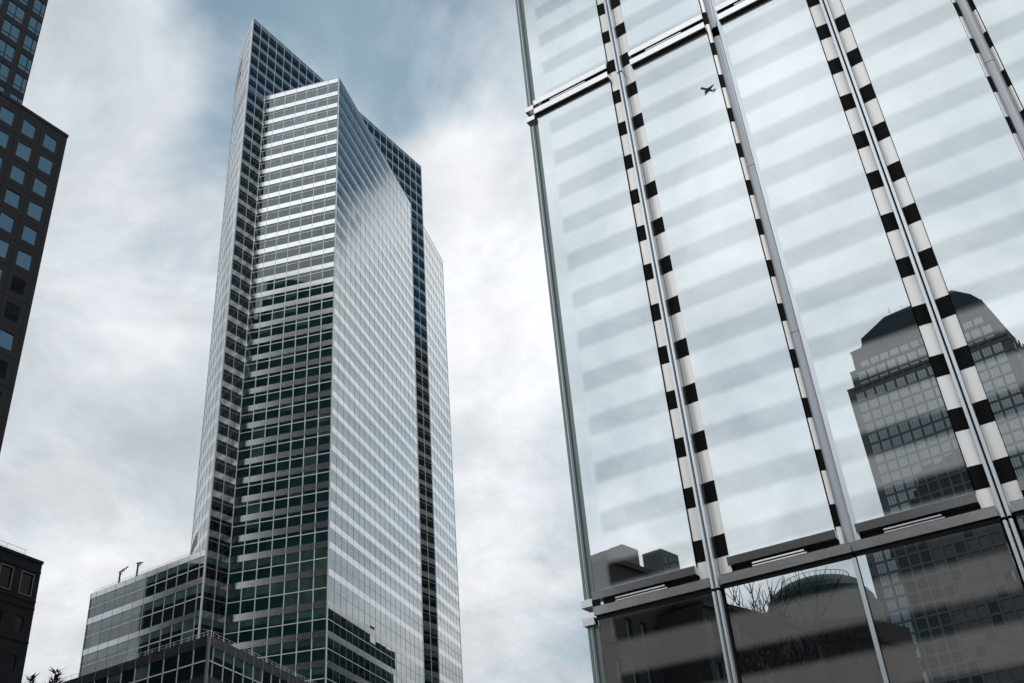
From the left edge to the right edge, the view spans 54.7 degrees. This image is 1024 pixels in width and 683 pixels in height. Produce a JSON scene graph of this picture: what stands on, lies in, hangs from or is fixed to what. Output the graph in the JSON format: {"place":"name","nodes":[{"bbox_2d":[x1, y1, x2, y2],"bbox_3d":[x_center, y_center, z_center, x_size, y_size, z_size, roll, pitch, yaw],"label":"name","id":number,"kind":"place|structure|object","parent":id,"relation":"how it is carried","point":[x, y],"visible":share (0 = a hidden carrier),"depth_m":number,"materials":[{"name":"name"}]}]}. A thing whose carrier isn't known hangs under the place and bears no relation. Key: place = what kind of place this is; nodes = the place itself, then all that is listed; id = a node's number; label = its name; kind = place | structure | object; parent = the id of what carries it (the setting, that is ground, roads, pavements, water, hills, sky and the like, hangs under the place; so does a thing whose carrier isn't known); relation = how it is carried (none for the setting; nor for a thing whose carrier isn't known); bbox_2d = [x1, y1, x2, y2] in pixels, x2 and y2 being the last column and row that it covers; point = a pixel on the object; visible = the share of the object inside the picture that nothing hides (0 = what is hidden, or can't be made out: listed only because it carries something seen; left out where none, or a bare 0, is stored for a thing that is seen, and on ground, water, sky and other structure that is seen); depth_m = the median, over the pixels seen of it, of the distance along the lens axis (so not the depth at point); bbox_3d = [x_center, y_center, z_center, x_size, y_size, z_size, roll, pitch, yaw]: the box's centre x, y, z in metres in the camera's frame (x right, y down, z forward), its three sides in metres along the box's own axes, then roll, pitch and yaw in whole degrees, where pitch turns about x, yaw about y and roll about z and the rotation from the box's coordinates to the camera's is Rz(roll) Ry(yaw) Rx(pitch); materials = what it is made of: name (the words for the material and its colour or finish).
{"place":"outdoors","nodes":[
{"label":"outdoors","id":0,"kind":"place"},
{"bbox_2d":[0,0,603,682],"label":"sky","id":1,"kind":"structure","parent":0,"point":[100,453],"materials":[{"name":"white"}]},
{"label":"ground","id":2,"kind":"structure","parent":0,"visible":0},
{"bbox_2d":[0,540,43,682],"bbox_3d":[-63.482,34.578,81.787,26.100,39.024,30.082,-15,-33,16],"label":"granite block","id":3,"kind":"structure","parent":2,"relation":"on","point":[20,573],"depth_m":95.50,"materials":[{"name":"black stone"}]},
{"bbox_2d":[0,563,13,589],"bbox_3d":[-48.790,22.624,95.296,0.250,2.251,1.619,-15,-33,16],"label":"window","id":4,"kind":"structure","parent":3,"relation":"in","point":[5,572],"depth_m":95.45,"materials":[{"name":"black glass"}]},
{"bbox_2d":[6,654,15,670],"bbox_3d":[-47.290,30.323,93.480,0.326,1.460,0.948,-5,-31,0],"label":"window","id":5,"kind":"structure","parent":3,"relation":"in","point":[11,659],"depth_m":93.53,"materials":[{"name":"black glass"}]},
{"bbox_2d":[14,616,22,631],"bbox_3d":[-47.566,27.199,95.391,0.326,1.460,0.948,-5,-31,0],"label":"window","id":6,"kind":"structure","parent":3,"relation":"in","point":[18,621],"depth_m":95.45,"materials":[{"name":"black glass"}]},
{"bbox_2d":[18,570,34,596],"bbox_3d":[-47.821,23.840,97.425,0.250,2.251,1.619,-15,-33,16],"label":"window","id":7,"kind":"structure","parent":3,"relation":"in","point":[26,580],"depth_m":97.52,"materials":[{"name":"black glass"}]},
{"bbox_2d":[19,672,40,682],"bbox_3d":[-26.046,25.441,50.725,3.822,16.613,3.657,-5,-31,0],"label":"conifer","id":8,"kind":"object","parent":2,"relation":"on","point":[31,678],"visible":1,"depth_m":54.64,"materials":[{"name":"green plant"}]},
{"bbox_2d":[0,0,68,452],"bbox_3d":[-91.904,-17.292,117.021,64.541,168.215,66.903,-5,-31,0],"label":"granite tower","id":9,"kind":"structure","parent":2,"relation":"on","point":[32,146],"depth_m":126.33,"materials":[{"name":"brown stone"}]},
{"bbox_2d":[0,0,56,398],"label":"window","id":10,"kind":"structure","parent":9,"relation":"in","point":[12,312],"depth_m":127.75,"materials":[{"name":"blue glass"}]},
{"bbox_2d":[41,667,65,682],"bbox_3d":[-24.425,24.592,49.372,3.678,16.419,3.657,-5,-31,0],"label":"conifer","id":11,"kind":"object","parent":2,"relation":"on","point":[56,676],"visible":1,"depth_m":53.15,"materials":[{"name":"green plant"}]},
{"bbox_2d":[78,548,204,676],"bbox_3d":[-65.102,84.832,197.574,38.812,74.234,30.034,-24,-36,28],"label":"office block","id":12,"kind":"structure","parent":2,"relation":"on","point":[147,611],"depth_m":200.38,"materials":[{"name":"grey metal"}]},
{"bbox_2d":[118,566,128,582],"bbox_3d":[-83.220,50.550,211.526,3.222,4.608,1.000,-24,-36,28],"label":"roof davit","id":13,"kind":"object","parent":12,"relation":"on","point":[120,573],"visible":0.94,"depth_m":212.21,"materials":[{"name":"paint"}]},
{"bbox_2d":[129,605,141,633],"bbox_3d":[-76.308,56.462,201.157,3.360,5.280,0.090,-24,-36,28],"label":"window","id":14,"kind":"structure","parent":12,"relation":"in","point":[136,612],"depth_m":201.22,"materials":[{"name":"grey glass"}]},
{"bbox_2d":[135,562,142,576],"bbox_3d":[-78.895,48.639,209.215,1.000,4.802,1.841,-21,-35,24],"label":"roof davit","id":15,"kind":"object","parent":12,"relation":"on","point":[138,564],"visible":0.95,"depth_m":209.47,"materials":[{"name":"paint"}]},
{"bbox_2d":[80,556,204,675],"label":"window","id":16,"kind":"structure","parent":12,"relation":"in","point":[193,567],"depth_m":202.40,"materials":[{"name":"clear glass"}]},
{"bbox_2d":[140,601,152,629],"bbox_3d":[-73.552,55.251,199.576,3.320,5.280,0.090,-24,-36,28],"label":"window","id":17,"kind":"structure","parent":12,"relation":"in","point":[147,608],"depth_m":199.65,"materials":[{"name":"black glass"}]},
{"bbox_2d":[151,597,163,626],"bbox_3d":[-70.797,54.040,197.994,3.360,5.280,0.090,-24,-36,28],"label":"window","id":18,"kind":"structure","parent":12,"relation":"in","point":[157,611],"depth_m":198.05,"materials":[{"name":"black glass"}]},
{"bbox_2d":[162,593,174,622],"bbox_3d":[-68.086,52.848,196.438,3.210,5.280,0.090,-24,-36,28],"label":"window","id":19,"kind":"structure","parent":12,"relation":"in","point":[168,600],"depth_m":196.51,"materials":[{"name":"black glass"}]},
{"bbox_2d":[170,622,181,647],"bbox_3d":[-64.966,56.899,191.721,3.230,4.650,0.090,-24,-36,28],"label":"window","id":20,"kind":"structure","parent":12,"relation":"in","point":[176,630],"depth_m":191.91,"materials":[{"name":"green glass"}]},
{"bbox_2d":[173,589,185,618],"bbox_3d":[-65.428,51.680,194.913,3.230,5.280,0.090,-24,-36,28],"label":"window","id":21,"kind":"structure","parent":12,"relation":"in","point":[179,600],"depth_m":194.98,"materials":[{"name":"black glass"}]},
{"bbox_2d":[181,618,193,643],"bbox_3d":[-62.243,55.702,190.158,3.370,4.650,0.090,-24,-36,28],"label":"window","id":22,"kind":"structure","parent":12,"relation":"in","point":[187,628],"depth_m":190.37,"materials":[{"name":"green glass"}]},
{"bbox_2d":[184,585,196,614],"bbox_3d":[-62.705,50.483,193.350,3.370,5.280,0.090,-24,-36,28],"label":"window","id":23,"kind":"structure","parent":12,"relation":"in","point":[190,598],"depth_m":193.46,"materials":[{"name":"black glass"}]},
{"bbox_2d":[59,630,312,682],"bbox_3d":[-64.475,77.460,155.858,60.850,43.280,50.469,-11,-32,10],"label":"glass podium","id":24,"kind":"object","parent":2,"relation":"on","point":[208,659],"visible":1,"depth_m":144.75,"materials":[{"name":"metal"}]},
{"bbox_2d":[94,677,106,682],"bbox_3d":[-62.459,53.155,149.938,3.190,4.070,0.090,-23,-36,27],"label":"window","id":25,"kind":"structure","parent":24,"relation":"in","point":[104,680],"depth_m":150.74,"materials":[{"name":"black glass"}]},
{"bbox_2d":[107,673,120,682],"bbox_3d":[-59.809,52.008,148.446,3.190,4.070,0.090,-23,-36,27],"label":"window","id":26,"kind":"structure","parent":24,"relation":"in","point":[115,678],"depth_m":149.21,"materials":[{"name":"green glass"}]},
{"bbox_2d":[120,669,133,682],"bbox_3d":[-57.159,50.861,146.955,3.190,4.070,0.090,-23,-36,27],"label":"window","id":27,"kind":"structure","parent":24,"relation":"in","point":[127,676],"depth_m":147.61,"materials":[{"name":"black glass"}]},
{"bbox_2d":[134,664,148,682],"bbox_3d":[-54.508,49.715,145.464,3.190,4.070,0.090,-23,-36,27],"label":"window","id":28,"kind":"structure","parent":24,"relation":"in","point":[140,676],"depth_m":145.95,"materials":[{"name":"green glass"}]},
{"bbox_2d":[147,660,162,682],"bbox_3d":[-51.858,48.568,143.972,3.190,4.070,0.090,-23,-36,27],"label":"window","id":29,"kind":"structure","parent":24,"relation":"in","point":[155,669],"depth_m":144.30,"materials":[{"name":"black glass"}]},
{"bbox_2d":[161,655,177,682],"bbox_3d":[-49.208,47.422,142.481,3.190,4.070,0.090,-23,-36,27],"label":"window","id":30,"kind":"structure","parent":24,"relation":"in","point":[170,664],"depth_m":142.65,"materials":[{"name":"black glass"}]},
{"bbox_2d":[176,650,192,682],"bbox_3d":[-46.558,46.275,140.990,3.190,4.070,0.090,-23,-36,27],"label":"window","id":31,"kind":"structure","parent":24,"relation":"in","point":[184,666],"depth_m":141.06,"materials":[{"name":"black glass"}]},
{"bbox_2d":[191,646,206,678],"bbox_3d":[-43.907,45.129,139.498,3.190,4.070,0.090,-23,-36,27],"label":"window","id":32,"kind":"structure","parent":24,"relation":"in","point":[199,655],"depth_m":139.62,"materials":[{"name":"black glass"}]},
{"bbox_2d":[212,648,224,680],"bbox_3d":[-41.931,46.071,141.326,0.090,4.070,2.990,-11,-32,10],"label":"window","id":33,"kind":"structure","parent":24,"relation":"in","point":[218,663],"depth_m":141.46,"materials":[{"name":"black glass"}]},
{"bbox_2d":[223,653,234,682],"bbox_3d":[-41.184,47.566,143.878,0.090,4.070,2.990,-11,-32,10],"label":"window","id":34,"kind":"structure","parent":24,"relation":"in","point":[229,660],"depth_m":144.02,"materials":[{"name":"black glass"}]},
{"bbox_2d":[208,646,287,682],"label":"window","id":35,"kind":"structure","parent":24,"relation":"in","point":[239,670],"depth_m":149.10,"materials":[{"name":"black glass"}]},
{"bbox_2d":[190,18,462,682],"bbox_3d":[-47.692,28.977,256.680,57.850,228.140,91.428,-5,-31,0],"label":"glass tower","id":36,"kind":"structure","parent":2,"relation":"on","point":[324,532],"depth_m":233.67,"materials":[{"name":"glass"}]},
{"bbox_2d":[203,585,214,612],"bbox_3d":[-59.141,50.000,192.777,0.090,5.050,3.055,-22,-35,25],"label":"window","id":37,"kind":"structure","parent":36,"relation":"in","point":[209,591],"depth_m":192.97,"materials":[{"name":"black glass"}]},
{"bbox_2d":[214,588,226,615],"bbox_3d":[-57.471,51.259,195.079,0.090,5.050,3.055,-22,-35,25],"label":"window","id":38,"kind":"structure","parent":36,"relation":"in","point":[220,595],"depth_m":195.13,"materials":[{"name":"black glass"}]},
{"bbox_2d":[224,621,238,643],"bbox_3d":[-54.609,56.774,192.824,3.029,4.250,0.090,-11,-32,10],"label":"window","id":39,"kind":"structure","parent":36,"relation":"in","point":[231,629],"depth_m":192.90,"materials":[{"name":"green glass"}]},
{"bbox_2d":[226,589,240,615],"bbox_3d":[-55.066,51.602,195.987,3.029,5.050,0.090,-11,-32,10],"label":"window","id":40,"kind":"structure","parent":36,"relation":"in","point":[233,596],"depth_m":195.98,"materials":[{"name":"green glass"}]},
{"bbox_2d":[228,562,242,583],"bbox_3d":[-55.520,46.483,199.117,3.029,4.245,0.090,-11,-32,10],"label":"window","id":41,"kind":"structure","parent":36,"relation":"in","point":[235,569],"depth_m":199.12,"materials":[{"name":"green glass"}]},
{"bbox_2d":[238,619,252,642],"bbox_3d":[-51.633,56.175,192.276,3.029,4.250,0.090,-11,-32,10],"label":"window","id":42,"kind":"structure","parent":36,"relation":"in","point":[246,626],"depth_m":192.29,"materials":[{"name":"green glass"}]},
{"bbox_2d":[241,648,251,654],"bbox_3d":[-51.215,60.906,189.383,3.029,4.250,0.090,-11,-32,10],"label":"window","id":43,"kind":"structure","parent":36,"relation":"in","point":[250,649],"depth_m":190.19,"materials":[{"name":"green glass"}]},
{"bbox_2d":[240,587,254,613],"bbox_3d":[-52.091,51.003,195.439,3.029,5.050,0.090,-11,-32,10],"label":"window","id":44,"kind":"structure","parent":36,"relation":"in","point":[247,594],"depth_m":195.41,"materials":[{"name":"green glass"}]},
{"bbox_2d":[242,559,256,581],"bbox_3d":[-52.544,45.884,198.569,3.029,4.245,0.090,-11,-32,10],"label":"window","id":45,"kind":"structure","parent":36,"relation":"in","point":[249,567],"depth_m":198.59,"materials":[{"name":"green glass"}]},
{"bbox_2d":[252,646,265,661],"bbox_3d":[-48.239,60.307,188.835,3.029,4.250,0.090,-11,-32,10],"label":"window","id":46,"kind":"structure","parent":36,"relation":"in","point":[261,651],"depth_m":189.35,"materials":[{"name":"green glass"}]},
{"bbox_2d":[253,617,267,640],"bbox_3d":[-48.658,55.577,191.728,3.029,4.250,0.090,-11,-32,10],"label":"window","id":47,"kind":"structure","parent":36,"relation":"in","point":[260,624],"depth_m":191.77,"materials":[{"name":"teal glass"}]},
{"bbox_2d":[254,584,269,610],"bbox_3d":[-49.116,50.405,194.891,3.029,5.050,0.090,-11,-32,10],"label":"window","id":48,"kind":"structure","parent":36,"relation":"in","point":[262,592],"depth_m":194.93,"materials":[{"name":"teal glass"}]},
{"bbox_2d":[256,557,270,578],"bbox_3d":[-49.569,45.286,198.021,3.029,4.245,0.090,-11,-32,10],"label":"window","id":49,"kind":"structure","parent":36,"relation":"in","point":[263,564],"depth_m":198.05,"materials":[{"name":"green glass"}]},
{"bbox_2d":[266,643,280,666],"bbox_3d":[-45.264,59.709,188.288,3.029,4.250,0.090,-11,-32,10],"label":"window","id":50,"kind":"structure","parent":36,"relation":"in","point":[273,651],"depth_m":188.43,"materials":[{"name":"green glass"}]},
{"bbox_2d":[267,614,282,637],"bbox_3d":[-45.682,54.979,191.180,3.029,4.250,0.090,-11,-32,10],"label":"window","id":51,"kind":"structure","parent":36,"relation":"in","point":[274,622],"depth_m":191.21,"materials":[{"name":"green glass"}]},
{"bbox_2d":[269,582,283,608],"bbox_3d":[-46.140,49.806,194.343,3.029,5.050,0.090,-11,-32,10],"label":"window","id":52,"kind":"structure","parent":36,"relation":"in","point":[276,589],"depth_m":194.36,"materials":[{"name":"green glass"}]},
{"bbox_2d":[271,555,284,576],"bbox_3d":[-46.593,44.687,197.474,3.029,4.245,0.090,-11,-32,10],"label":"window","id":53,"kind":"structure","parent":36,"relation":"in","point":[277,562],"depth_m":197.47,"materials":[{"name":"green glass"}]},
{"bbox_2d":[281,641,295,665],"bbox_3d":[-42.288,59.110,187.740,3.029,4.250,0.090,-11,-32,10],"label":"window","id":54,"kind":"structure","parent":36,"relation":"in","point":[288,654],"depth_m":187.74,"materials":[{"name":"green glass"}]},
{"bbox_2d":[282,612,296,635],"bbox_3d":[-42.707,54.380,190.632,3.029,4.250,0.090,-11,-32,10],"label":"window","id":55,"kind":"structure","parent":36,"relation":"in","point":[290,619],"depth_m":190.61,"materials":[{"name":"teal glass"}]},
{"bbox_2d":[284,579,298,606],"bbox_3d":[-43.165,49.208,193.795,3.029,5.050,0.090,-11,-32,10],"label":"window","id":56,"kind":"structure","parent":36,"relation":"in","point":[290,587],"depth_m":193.80,"materials":[{"name":"green glass"}]},
{"bbox_2d":[285,552,299,574],"bbox_3d":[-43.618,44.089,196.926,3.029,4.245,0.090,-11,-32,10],"label":"window","id":57,"kind":"structure","parent":36,"relation":"in","point":[292,560],"depth_m":196.94,"materials":[{"name":"green glass"}]},
{"bbox_2d":[296,669,309,682],"bbox_3d":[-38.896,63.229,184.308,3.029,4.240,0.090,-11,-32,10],"label":"window","id":58,"kind":"structure","parent":36,"relation":"in","point":[305,673],"depth_m":184.97,"materials":[{"name":"green glass"}]},
{"bbox_2d":[296,639,310,663],"bbox_3d":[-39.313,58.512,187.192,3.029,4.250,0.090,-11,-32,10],"label":"window","id":59,"kind":"structure","parent":36,"relation":"in","point":[303,653],"depth_m":187.15,"materials":[{"name":"green glass"}]},
{"bbox_2d":[297,610,311,633],"bbox_3d":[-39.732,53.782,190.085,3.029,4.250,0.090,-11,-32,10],"label":"window","id":60,"kind":"structure","parent":36,"relation":"in","point":[304,625],"depth_m":190.05,"materials":[{"name":"green glass"}]},
{"bbox_2d":[298,577,312,603],"bbox_3d":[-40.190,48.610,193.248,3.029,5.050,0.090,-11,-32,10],"label":"window","id":61,"kind":"structure","parent":36,"relation":"in","point":[306,584],"depth_m":193.23,"materials":[{"name":"green glass"}]},
{"bbox_2d":[299,550,313,571],"bbox_3d":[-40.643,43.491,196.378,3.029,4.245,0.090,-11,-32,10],"label":"window","id":62,"kind":"structure","parent":36,"relation":"in","point":[306,557],"depth_m":196.37,"materials":[{"name":"green glass"}]},
{"bbox_2d":[311,667,324,682],"bbox_3d":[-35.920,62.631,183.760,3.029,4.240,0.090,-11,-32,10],"label":"window","id":63,"kind":"structure","parent":36,"relation":"in","point":[317,674],"depth_m":184.20,"materials":[{"name":"green glass"}]},
{"bbox_2d":[311,637,324,660],"bbox_3d":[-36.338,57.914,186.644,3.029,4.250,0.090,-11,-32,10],"label":"window","id":64,"kind":"structure","parent":36,"relation":"in","point":[318,644],"depth_m":186.64,"materials":[{"name":"green glass"}]},
{"bbox_2d":[312,608,325,631],"bbox_3d":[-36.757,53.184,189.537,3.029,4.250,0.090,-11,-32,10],"label":"window","id":65,"kind":"structure","parent":36,"relation":"in","point":[319,615],"depth_m":189.54,"materials":[{"name":"green glass"}]},
{"bbox_2d":[313,575,326,601],"bbox_3d":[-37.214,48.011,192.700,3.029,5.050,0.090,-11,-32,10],"label":"window","id":66,"kind":"structure","parent":36,"relation":"in","point":[320,582],"depth_m":192.76,"materials":[{"name":"green glass"}]},
{"bbox_2d":[314,547,326,569],"bbox_3d":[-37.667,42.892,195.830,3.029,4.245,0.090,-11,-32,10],"label":"window","id":67,"kind":"structure","parent":36,"relation":"in","point":[320,555],"depth_m":195.84,"materials":[{"name":"green glass"}]},
{"bbox_2d":[190,24,461,682],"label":"window","id":68,"kind":"structure","parent":36,"relation":"in","point":[351,603],"depth_m":237.01,"materials":[{"name":"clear glass"}]},
{"bbox_2d":[515,0,1023,682],"bbox_3d":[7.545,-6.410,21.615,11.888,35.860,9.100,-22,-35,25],"label":"striped glass building","id":69,"kind":"structure","parent":2,"relation":"on","point":[783,242],"depth_m":14.64,"materials":[{"name":"white glass"}]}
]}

